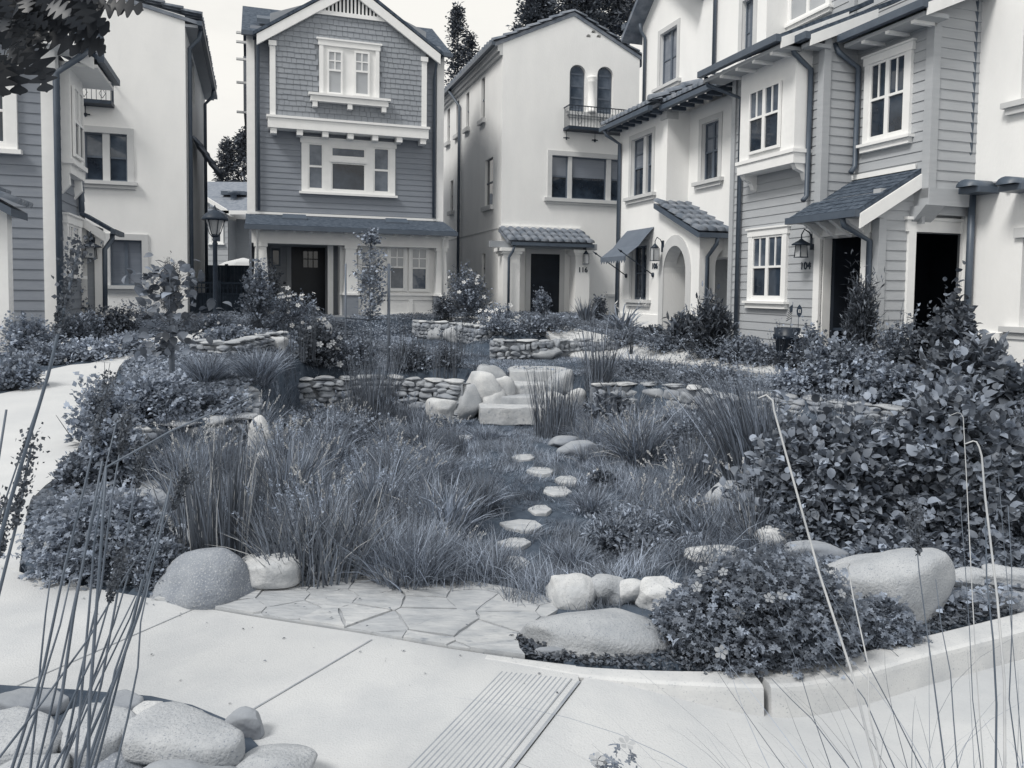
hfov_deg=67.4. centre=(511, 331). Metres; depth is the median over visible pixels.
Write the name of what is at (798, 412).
grass clump
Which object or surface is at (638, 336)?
shrub
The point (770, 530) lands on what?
boulder
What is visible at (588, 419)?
grass clump
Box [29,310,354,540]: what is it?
groundcover
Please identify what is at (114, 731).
boulder
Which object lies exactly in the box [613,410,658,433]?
grass clump
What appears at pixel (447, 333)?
boulder
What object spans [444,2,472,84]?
conifer
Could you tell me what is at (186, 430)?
grass clump
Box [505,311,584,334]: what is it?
shrub
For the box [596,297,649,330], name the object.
lily clump
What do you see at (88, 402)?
shrub
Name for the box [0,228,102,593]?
rush clump
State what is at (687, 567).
meadow rim grass
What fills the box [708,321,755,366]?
shrub
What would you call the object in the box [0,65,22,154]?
window
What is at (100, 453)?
shrub
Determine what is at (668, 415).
shrub
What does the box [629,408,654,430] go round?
grass clump
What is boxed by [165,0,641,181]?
sky
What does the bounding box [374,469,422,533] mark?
grass clump
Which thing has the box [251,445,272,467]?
boulder
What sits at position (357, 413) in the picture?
grass clump
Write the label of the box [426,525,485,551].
grass clump
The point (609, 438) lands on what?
grass clump
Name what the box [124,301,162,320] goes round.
shrub
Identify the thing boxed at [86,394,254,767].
straw stalk
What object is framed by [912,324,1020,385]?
shrub
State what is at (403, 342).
seed spikes
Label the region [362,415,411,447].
grass clump
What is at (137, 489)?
grass clump
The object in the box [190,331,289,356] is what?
stone wall
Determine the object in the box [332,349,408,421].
grass clump
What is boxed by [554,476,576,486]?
stepping stone
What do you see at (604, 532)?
shrub
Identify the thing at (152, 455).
shrub
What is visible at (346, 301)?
tree stake
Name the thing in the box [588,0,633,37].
tree
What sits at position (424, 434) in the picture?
grass clump
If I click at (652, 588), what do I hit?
boulder
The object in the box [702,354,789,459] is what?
grass clump
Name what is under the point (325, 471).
grass clump
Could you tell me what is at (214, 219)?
street lamp
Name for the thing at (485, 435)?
grass clump
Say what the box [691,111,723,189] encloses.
window
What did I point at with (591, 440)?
grass clump
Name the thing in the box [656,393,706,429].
grass clump
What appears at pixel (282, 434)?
grass clump
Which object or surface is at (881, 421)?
grass clump
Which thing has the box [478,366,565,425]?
garden steps
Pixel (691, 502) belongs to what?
shrub
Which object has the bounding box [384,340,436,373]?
shrub
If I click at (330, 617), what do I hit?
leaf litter
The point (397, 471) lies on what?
grass clump
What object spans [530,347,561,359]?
boulder
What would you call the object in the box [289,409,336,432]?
grass clump
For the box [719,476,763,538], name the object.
grass clump
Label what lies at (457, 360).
shrub
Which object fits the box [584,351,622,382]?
grass clump
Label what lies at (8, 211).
porch canopy
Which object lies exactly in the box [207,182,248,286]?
background house
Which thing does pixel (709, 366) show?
shrub
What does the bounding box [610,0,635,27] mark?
tree
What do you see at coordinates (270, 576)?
boulder
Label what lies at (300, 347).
seed spikes
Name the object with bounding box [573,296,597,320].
flax
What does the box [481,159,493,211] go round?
window
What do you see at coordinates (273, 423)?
grass clump
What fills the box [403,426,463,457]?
grass clump
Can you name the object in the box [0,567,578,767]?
sidewalk
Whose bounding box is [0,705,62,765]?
boulder
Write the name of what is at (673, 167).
stucco house
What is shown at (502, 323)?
shrub
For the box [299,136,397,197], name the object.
window
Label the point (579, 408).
grass clump
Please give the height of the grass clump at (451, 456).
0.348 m
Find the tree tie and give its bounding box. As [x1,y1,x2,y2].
[345,318,386,320]
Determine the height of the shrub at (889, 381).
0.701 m
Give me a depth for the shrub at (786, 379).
11.28 m
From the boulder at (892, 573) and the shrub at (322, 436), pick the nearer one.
the boulder at (892, 573)
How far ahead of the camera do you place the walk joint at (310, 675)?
3.17 m
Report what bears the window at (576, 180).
in the stucco house at (530, 179)
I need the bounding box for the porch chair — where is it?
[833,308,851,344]
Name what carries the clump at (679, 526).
on the ground at (512, 513)
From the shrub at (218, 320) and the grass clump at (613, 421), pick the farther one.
the shrub at (218, 320)
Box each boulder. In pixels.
[0,688,68,715]
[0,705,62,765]
[0,753,70,767]
[59,702,135,767]
[80,749,146,767]
[101,689,143,709]
[122,701,244,765]
[132,701,162,714]
[142,488,172,512]
[143,759,236,767]
[149,547,257,609]
[159,510,173,529]
[171,524,217,542]
[225,706,264,739]
[235,743,317,767]
[242,554,255,560]
[245,552,305,589]
[248,415,271,450]
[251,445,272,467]
[269,337,287,352]
[321,320,331,333]
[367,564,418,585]
[425,398,456,421]
[427,323,441,339]
[443,326,457,342]
[454,384,481,419]
[466,371,501,401]
[477,364,505,377]
[483,389,505,403]
[496,376,514,394]
[519,608,670,659]
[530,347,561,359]
[535,646,563,655]
[544,391,565,409]
[545,573,595,610]
[548,369,573,394]
[548,435,578,446]
[556,440,602,455]
[566,388,585,410]
[592,574,624,605]
[619,578,640,603]
[635,576,681,610]
[684,545,739,565]
[705,480,751,514]
[754,526,793,548]
[784,540,849,558]
[825,548,955,623]
[948,604,997,618]
[953,587,1000,605]
[954,567,994,589]
[981,563,1023,588]
[998,588,1023,614]
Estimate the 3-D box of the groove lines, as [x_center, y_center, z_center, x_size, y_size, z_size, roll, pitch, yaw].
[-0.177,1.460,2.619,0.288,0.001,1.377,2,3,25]
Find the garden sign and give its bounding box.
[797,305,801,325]
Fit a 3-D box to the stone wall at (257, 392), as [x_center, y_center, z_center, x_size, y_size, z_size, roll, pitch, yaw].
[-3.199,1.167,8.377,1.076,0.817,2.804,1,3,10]
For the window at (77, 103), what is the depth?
15.10 m
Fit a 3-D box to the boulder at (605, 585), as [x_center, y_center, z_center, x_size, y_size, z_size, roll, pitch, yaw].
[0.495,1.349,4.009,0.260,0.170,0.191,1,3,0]
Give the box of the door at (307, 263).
[291,247,324,312]
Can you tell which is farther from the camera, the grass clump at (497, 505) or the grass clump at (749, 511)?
the grass clump at (497, 505)
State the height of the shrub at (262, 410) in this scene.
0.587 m
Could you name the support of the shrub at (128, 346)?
on the ground at (512, 513)
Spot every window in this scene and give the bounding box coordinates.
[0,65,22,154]
[62,212,86,278]
[71,85,84,161]
[84,125,137,189]
[104,233,151,292]
[208,222,224,244]
[270,246,281,266]
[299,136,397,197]
[308,37,390,113]
[327,49,342,93]
[354,51,369,96]
[358,246,379,290]
[387,247,406,290]
[409,248,429,291]
[444,120,450,146]
[447,196,453,215]
[452,133,457,139]
[462,111,469,133]
[477,79,485,125]
[478,254,485,286]
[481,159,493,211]
[544,150,617,206]
[569,66,583,111]
[597,68,610,113]
[623,126,655,204]
[623,239,650,306]
[634,138,643,195]
[652,18,680,92]
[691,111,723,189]
[731,0,757,66]
[742,225,790,308]
[747,80,782,154]
[784,0,833,30]
[856,38,917,153]
[998,326,1023,339]
[1000,98,1023,115]
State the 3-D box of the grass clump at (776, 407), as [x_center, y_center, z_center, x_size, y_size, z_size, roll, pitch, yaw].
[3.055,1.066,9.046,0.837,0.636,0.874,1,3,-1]
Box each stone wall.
[121,465,249,502]
[134,386,264,450]
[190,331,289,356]
[298,374,470,421]
[412,320,508,343]
[489,338,629,359]
[587,381,746,421]
[742,391,1020,426]
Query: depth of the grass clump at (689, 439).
8.35 m
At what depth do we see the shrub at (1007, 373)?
9.07 m
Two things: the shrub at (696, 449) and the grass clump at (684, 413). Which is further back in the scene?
the grass clump at (684, 413)
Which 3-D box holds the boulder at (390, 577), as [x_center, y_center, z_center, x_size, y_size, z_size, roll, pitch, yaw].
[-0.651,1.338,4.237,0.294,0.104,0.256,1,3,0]
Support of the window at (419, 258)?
in the craftsman house at (343, 112)
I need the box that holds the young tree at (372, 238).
[349,227,393,371]
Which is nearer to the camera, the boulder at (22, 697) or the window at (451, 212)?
the boulder at (22, 697)
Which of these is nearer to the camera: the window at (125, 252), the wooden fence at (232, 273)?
the window at (125, 252)
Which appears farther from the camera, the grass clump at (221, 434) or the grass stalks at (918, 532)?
the grass clump at (221, 434)
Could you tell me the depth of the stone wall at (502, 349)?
15.82 m
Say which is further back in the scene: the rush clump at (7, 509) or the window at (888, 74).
the window at (888, 74)
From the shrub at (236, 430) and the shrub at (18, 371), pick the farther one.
the shrub at (18, 371)
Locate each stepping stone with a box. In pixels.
[498,537,530,550]
[500,519,541,533]
[505,556,529,570]
[511,454,534,461]
[527,467,553,477]
[528,505,551,516]
[543,486,571,496]
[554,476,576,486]
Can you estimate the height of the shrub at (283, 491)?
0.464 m
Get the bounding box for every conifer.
[211,136,242,181]
[224,126,246,181]
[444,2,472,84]
[463,30,479,65]
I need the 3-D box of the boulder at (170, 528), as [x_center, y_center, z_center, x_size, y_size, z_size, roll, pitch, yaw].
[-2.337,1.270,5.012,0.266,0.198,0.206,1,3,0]
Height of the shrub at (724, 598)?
0.523 m
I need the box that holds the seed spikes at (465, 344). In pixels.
[450,318,473,357]
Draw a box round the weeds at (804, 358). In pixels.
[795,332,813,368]
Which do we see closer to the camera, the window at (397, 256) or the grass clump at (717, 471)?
the grass clump at (717, 471)
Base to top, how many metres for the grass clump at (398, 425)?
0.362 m
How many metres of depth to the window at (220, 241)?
39.76 m
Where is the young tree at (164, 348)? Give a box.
[121,252,231,383]
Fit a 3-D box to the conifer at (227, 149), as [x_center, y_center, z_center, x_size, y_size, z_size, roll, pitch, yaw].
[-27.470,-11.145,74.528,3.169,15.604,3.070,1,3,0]
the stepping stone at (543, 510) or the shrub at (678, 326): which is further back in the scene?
the shrub at (678, 326)
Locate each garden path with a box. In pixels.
[0,329,276,571]
[447,317,906,387]
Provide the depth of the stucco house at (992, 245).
12.84 m
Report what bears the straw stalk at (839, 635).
on the planting bed
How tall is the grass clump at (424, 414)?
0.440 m
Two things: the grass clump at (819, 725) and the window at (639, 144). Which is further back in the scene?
the window at (639, 144)
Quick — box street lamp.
[201,205,227,316]
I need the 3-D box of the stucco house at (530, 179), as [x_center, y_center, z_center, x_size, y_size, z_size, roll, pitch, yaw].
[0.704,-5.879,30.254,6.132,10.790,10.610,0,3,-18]
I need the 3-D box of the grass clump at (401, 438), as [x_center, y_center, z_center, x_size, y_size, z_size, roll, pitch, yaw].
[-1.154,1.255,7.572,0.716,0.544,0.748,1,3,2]
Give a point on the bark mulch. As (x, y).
(944, 615)
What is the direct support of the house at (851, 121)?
on the ground at (512, 513)
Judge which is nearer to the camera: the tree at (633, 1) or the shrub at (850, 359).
the shrub at (850, 359)
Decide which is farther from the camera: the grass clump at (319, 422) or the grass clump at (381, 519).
the grass clump at (319, 422)
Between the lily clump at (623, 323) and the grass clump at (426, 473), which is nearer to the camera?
the grass clump at (426, 473)
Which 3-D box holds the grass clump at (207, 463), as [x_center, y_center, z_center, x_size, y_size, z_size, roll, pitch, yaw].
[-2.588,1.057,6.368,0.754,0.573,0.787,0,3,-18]
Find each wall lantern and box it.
[81,233,101,258]
[583,248,588,263]
[650,237,663,260]
[792,229,813,257]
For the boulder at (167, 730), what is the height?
0.104 m
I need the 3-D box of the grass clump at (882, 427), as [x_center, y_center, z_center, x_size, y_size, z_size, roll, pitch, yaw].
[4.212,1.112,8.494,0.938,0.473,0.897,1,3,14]
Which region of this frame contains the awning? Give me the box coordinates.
[594,227,653,277]
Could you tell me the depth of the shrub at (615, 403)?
11.15 m
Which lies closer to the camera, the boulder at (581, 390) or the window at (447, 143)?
the boulder at (581, 390)
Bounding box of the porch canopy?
[0,187,32,351]
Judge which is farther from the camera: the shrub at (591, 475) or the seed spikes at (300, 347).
the seed spikes at (300, 347)
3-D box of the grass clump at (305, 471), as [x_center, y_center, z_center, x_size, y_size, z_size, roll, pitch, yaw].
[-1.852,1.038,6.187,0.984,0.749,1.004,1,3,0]
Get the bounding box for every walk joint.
[16,609,192,685]
[253,639,371,708]
[510,681,579,767]
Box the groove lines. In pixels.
[408,671,571,767]
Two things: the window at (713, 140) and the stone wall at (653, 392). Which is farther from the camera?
the window at (713, 140)
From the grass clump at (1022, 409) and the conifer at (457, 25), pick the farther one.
the conifer at (457, 25)
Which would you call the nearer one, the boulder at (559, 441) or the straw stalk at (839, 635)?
the straw stalk at (839, 635)
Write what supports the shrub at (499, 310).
on the ground at (512, 513)
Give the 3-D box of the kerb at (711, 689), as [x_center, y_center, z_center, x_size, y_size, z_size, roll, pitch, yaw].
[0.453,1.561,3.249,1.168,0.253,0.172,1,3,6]
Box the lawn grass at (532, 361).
[287,329,902,420]
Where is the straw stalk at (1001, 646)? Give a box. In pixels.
[949,413,1005,767]
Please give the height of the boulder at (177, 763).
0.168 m
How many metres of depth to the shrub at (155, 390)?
8.01 m
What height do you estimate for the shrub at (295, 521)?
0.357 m
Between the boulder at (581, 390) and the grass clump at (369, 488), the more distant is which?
the boulder at (581, 390)
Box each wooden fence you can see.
[194,280,249,312]
[208,264,248,292]
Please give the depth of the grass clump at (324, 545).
4.24 m
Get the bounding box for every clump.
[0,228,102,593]
[0,367,198,767]
[121,447,236,509]
[122,477,154,509]
[123,463,165,484]
[130,409,287,557]
[148,415,228,473]
[153,424,242,487]
[162,351,244,385]
[183,493,226,543]
[190,434,248,465]
[195,416,250,480]
[206,465,419,588]
[214,343,300,384]
[215,425,233,448]
[223,415,340,507]
[235,416,309,465]
[242,389,290,428]
[247,415,311,451]
[260,405,291,432]
[264,412,307,470]
[270,462,366,525]
[274,500,352,554]
[281,400,363,469]
[284,436,355,490]
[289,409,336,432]
[316,455,359,487]
[324,399,350,418]
[326,440,429,515]
[328,507,490,591]
[329,384,356,417]
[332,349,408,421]
[339,401,371,427]
[346,450,432,494]
[357,440,417,462]
[359,428,411,479]
[359,431,427,476]
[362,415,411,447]
[365,510,411,529]
[367,394,400,424]
[370,492,419,522]
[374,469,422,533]
[382,412,453,447]
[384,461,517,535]
[385,417,406,440]
[387,345,422,368]
[389,388,417,426]
[389,487,445,540]
[400,452,445,491]
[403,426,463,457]
[414,445,473,475]
[415,401,433,425]
[422,410,474,443]
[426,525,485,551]
[429,528,536,585]
[441,464,519,510]
[442,416,471,458]
[453,445,506,520]
[455,588,1023,767]
[464,421,506,442]
[476,485,517,513]
[525,357,587,439]
[536,530,615,571]
[542,414,596,439]
[547,400,584,421]
[551,305,636,391]
[552,409,624,442]
[561,482,622,514]
[562,440,598,464]
[565,393,590,413]
[565,406,611,436]
[573,432,601,443]
[577,441,613,462]
[581,394,686,466]
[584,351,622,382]
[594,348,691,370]
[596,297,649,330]
[597,424,626,457]
[604,410,623,432]
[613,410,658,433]
[613,470,664,502]
[615,471,684,523]
[622,386,658,412]
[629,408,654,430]
[636,446,709,505]
[647,488,707,530]
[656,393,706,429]
[656,434,730,492]
[657,333,783,481]
[657,493,734,543]
[660,483,735,537]
[679,415,711,458]
[690,435,722,457]
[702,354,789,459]
[706,454,754,502]
[710,465,816,545]
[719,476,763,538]
[740,395,802,420]
[768,400,817,419]
[799,358,864,428]
[863,412,897,431]
[866,408,903,432]
[1007,405,1023,425]
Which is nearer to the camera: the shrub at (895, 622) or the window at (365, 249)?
the shrub at (895, 622)
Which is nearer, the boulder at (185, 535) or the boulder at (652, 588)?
the boulder at (652, 588)
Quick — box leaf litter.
[1,568,557,692]
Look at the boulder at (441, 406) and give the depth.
11.40 m
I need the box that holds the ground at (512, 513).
[0,307,1019,673]
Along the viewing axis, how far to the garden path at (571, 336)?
15.13 m
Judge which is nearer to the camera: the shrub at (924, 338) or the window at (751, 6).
the shrub at (924, 338)
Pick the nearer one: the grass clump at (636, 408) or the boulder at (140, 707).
the boulder at (140, 707)
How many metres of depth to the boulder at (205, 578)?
3.92 m
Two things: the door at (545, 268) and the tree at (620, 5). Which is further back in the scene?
the tree at (620, 5)
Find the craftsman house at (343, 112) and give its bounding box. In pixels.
[236,0,457,317]
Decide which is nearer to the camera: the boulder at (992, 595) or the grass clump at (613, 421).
the boulder at (992, 595)
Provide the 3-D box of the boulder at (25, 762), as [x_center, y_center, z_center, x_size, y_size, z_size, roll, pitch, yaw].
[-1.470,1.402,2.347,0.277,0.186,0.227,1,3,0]
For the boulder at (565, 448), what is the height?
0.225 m
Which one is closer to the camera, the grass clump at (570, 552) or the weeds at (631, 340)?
the grass clump at (570, 552)
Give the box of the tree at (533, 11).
[506,0,565,30]
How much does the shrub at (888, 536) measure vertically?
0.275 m
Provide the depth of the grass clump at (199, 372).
9.87 m
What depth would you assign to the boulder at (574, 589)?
3.90 m
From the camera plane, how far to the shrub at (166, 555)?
4.08 m
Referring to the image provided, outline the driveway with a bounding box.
[515,659,1023,767]
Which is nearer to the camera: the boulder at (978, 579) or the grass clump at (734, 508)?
the boulder at (978, 579)
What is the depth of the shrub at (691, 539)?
5.78 m
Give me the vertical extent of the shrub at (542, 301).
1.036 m
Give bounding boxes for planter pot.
[773,327,799,368]
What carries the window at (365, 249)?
in the craftsman house at (343, 112)
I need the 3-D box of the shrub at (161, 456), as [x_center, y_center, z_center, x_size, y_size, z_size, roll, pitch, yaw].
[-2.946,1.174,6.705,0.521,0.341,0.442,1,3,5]
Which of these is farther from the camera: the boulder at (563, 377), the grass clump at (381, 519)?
the boulder at (563, 377)
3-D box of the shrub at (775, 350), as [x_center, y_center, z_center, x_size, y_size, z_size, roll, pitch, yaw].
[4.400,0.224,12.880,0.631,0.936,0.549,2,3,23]
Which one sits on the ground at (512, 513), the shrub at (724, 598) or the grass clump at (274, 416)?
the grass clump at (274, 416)
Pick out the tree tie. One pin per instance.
(364, 319)
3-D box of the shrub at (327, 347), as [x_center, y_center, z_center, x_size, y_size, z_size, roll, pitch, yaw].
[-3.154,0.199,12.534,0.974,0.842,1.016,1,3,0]
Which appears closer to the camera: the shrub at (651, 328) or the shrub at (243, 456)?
the shrub at (243, 456)
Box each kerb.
[485,655,763,716]
[756,612,1023,717]
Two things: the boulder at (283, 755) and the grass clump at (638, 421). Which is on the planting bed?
the boulder at (283, 755)
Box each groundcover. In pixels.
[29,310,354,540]
[267,310,1022,409]
[772,532,1023,615]
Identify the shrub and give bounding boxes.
[0,310,71,358]
[0,348,48,390]
[1,479,189,591]
[17,337,72,364]
[19,463,88,538]
[48,448,94,489]
[50,311,97,344]
[57,334,130,361]
[57,335,167,442]
[74,413,155,481]
[77,299,144,335]
[78,305,105,340]
[80,288,90,312]
[105,363,209,426]
[106,327,157,354]
[110,529,191,595]
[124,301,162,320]
[142,434,158,469]
[144,446,190,479]
[189,385,252,415]
[194,313,246,329]
[197,321,261,340]
[225,405,248,446]
[226,447,258,465]
[230,258,283,330]
[239,408,279,447]
[248,257,286,310]
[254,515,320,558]
[255,286,325,329]
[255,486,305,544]
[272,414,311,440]
[277,410,304,422]
[280,314,317,336]
[294,318,346,368]
[296,392,328,429]
[298,399,326,417]
[302,427,344,453]
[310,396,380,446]
[326,466,348,485]
[333,334,379,371]
[362,406,379,433]
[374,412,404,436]
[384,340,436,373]
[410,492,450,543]
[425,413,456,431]
[427,292,456,321]
[431,331,465,369]
[440,436,458,453]
[443,259,493,321]
[472,301,519,324]
[477,310,519,333]
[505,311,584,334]
[531,286,554,315]
[558,483,702,560]
[581,379,634,428]
[582,465,619,486]
[590,292,609,319]
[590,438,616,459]
[600,326,655,345]
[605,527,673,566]
[613,358,672,379]
[614,503,672,533]
[634,328,694,351]
[639,324,667,336]
[642,543,898,680]
[650,571,691,644]
[656,304,695,350]
[657,411,678,426]
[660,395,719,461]
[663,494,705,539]
[667,494,721,517]
[667,523,710,550]
[672,360,746,383]
[677,281,740,357]
[678,341,729,358]
[683,437,712,461]
[687,378,957,546]
[688,423,715,452]
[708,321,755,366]
[737,340,775,366]
[740,332,766,353]
[750,415,797,468]
[753,318,791,368]
[759,475,861,544]
[764,361,823,394]
[775,316,830,368]
[780,331,894,400]
[838,249,885,350]
[840,519,963,566]
[842,359,947,405]
[844,591,932,650]
[861,298,930,365]
[873,339,1023,547]
[890,300,944,368]
[903,370,973,410]
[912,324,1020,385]
[928,260,988,362]
[934,516,1023,567]
[949,355,1023,417]
[1004,385,1023,426]
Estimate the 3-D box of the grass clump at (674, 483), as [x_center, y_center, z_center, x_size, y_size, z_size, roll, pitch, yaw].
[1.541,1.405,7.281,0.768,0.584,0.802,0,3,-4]
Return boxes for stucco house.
[61,0,224,314]
[443,9,641,315]
[599,0,787,329]
[956,0,1023,365]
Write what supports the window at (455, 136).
in the stucco house at (530, 179)
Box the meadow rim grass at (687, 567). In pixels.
[396,523,842,611]
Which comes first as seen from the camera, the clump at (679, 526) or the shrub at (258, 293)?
the clump at (679, 526)
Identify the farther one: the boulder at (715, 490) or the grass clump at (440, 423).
the grass clump at (440, 423)
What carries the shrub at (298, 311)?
on the ground at (512, 513)
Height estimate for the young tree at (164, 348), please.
1.745 m
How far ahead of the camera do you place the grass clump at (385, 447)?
7.37 m
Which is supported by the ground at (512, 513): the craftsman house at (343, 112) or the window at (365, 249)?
the craftsman house at (343, 112)
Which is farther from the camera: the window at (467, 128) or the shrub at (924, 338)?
the window at (467, 128)
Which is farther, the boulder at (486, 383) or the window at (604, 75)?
the window at (604, 75)
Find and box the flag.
[786,303,792,327]
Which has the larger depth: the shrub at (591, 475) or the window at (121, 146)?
the window at (121, 146)
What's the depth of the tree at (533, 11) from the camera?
50.16 m
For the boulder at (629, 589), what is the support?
on the ground at (512, 513)
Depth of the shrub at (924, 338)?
11.24 m
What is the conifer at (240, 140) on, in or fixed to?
on the ground at (512, 513)
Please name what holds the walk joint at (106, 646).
on the sidewalk
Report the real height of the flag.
0.480 m
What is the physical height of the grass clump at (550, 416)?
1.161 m
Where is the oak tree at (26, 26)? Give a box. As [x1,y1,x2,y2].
[0,0,143,96]
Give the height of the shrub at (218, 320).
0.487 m
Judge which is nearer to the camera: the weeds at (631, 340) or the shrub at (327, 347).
the shrub at (327, 347)
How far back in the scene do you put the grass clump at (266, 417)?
9.22 m
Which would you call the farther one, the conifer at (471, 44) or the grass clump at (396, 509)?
the conifer at (471, 44)
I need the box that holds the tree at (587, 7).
[556,0,623,31]
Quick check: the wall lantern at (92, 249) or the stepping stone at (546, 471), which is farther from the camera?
the wall lantern at (92, 249)
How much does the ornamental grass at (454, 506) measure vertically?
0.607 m
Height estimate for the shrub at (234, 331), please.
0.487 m
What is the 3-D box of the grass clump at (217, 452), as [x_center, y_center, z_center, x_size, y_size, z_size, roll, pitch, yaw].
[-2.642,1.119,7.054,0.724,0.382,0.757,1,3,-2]
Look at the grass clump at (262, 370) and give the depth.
9.97 m
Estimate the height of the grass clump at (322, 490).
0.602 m
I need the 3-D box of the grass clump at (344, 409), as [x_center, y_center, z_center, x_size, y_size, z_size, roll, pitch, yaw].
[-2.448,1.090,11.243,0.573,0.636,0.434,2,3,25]
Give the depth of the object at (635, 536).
5.67 m
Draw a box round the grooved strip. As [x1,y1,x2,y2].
[410,671,570,767]
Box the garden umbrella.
[220,258,248,265]
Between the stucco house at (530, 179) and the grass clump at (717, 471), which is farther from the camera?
the stucco house at (530, 179)
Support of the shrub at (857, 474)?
on the ground at (512, 513)
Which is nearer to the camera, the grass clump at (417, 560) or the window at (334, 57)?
the grass clump at (417, 560)
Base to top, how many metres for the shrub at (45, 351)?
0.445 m
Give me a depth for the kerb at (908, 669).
3.36 m
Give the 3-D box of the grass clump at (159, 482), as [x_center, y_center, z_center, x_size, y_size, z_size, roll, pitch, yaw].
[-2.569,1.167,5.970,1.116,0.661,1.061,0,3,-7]
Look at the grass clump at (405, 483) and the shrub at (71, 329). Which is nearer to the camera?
the grass clump at (405, 483)
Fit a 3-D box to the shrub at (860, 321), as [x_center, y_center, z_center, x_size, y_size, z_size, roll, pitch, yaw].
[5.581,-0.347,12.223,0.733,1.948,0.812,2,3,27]
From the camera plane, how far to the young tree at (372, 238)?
12.55 m
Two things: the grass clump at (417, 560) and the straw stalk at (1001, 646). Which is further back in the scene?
the grass clump at (417, 560)
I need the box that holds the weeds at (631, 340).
[623,319,638,353]
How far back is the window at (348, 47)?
23.15 m
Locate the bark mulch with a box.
[509,587,1017,670]
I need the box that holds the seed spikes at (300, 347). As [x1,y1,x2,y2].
[281,302,317,361]
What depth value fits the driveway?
2.98 m
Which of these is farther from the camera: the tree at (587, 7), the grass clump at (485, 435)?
the tree at (587, 7)
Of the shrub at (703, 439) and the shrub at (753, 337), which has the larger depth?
the shrub at (753, 337)
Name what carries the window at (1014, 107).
in the stucco house at (992, 245)
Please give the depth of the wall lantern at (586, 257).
25.73 m
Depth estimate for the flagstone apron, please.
3.80 m
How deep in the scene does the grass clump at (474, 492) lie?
6.71 m
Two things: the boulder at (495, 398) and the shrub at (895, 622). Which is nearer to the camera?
the shrub at (895, 622)
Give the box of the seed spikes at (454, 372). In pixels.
[426,319,465,377]
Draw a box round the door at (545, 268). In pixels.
[530,254,559,312]
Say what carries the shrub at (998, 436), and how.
on the ground at (512, 513)
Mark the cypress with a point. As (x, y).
(163, 290)
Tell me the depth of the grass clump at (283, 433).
7.21 m
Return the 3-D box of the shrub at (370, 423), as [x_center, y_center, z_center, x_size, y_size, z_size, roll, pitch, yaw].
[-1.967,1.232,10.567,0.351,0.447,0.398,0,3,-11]
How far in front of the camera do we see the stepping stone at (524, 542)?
6.06 m
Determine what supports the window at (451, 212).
in the stucco house at (530, 179)
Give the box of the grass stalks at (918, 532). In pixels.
[761,474,1023,767]
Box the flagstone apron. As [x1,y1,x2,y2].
[155,567,557,658]
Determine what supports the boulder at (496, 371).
on the ground at (512, 513)
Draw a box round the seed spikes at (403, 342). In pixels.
[394,321,427,369]
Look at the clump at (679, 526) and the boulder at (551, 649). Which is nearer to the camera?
the boulder at (551, 649)
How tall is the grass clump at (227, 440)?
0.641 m
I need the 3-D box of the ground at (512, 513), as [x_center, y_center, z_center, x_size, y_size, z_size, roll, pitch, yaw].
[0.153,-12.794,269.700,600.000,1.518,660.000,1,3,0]
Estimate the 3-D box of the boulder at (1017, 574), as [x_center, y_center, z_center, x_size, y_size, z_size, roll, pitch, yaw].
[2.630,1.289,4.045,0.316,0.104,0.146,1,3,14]
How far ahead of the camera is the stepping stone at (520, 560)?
5.68 m
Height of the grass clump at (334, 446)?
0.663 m
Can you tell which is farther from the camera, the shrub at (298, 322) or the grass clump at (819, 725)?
the shrub at (298, 322)
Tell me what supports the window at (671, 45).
in the stucco house at (673, 167)
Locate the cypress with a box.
[155,251,184,313]
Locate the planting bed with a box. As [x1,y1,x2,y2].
[0,685,257,752]
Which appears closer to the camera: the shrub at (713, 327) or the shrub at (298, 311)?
the shrub at (713, 327)
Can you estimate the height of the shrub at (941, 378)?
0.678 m
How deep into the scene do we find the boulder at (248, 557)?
4.43 m
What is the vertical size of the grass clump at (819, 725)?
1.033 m
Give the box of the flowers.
[589,735,637,767]
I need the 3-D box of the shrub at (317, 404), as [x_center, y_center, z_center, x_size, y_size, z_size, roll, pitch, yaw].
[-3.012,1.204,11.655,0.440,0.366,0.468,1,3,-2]
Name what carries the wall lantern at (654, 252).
attached to the stucco house at (673, 167)
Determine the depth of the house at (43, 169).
14.18 m
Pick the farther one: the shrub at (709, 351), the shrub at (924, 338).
the shrub at (709, 351)
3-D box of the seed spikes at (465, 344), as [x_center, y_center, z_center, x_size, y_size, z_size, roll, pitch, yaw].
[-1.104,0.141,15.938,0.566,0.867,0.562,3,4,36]
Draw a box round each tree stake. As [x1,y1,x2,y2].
[168,316,174,382]
[345,264,346,347]
[387,264,389,369]
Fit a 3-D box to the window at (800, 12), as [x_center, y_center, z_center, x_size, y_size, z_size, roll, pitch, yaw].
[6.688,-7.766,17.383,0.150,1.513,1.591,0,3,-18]
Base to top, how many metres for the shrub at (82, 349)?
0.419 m
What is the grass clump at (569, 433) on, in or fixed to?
on the ground at (512, 513)
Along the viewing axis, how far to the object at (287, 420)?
8.91 m
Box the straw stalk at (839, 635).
[758,394,876,767]

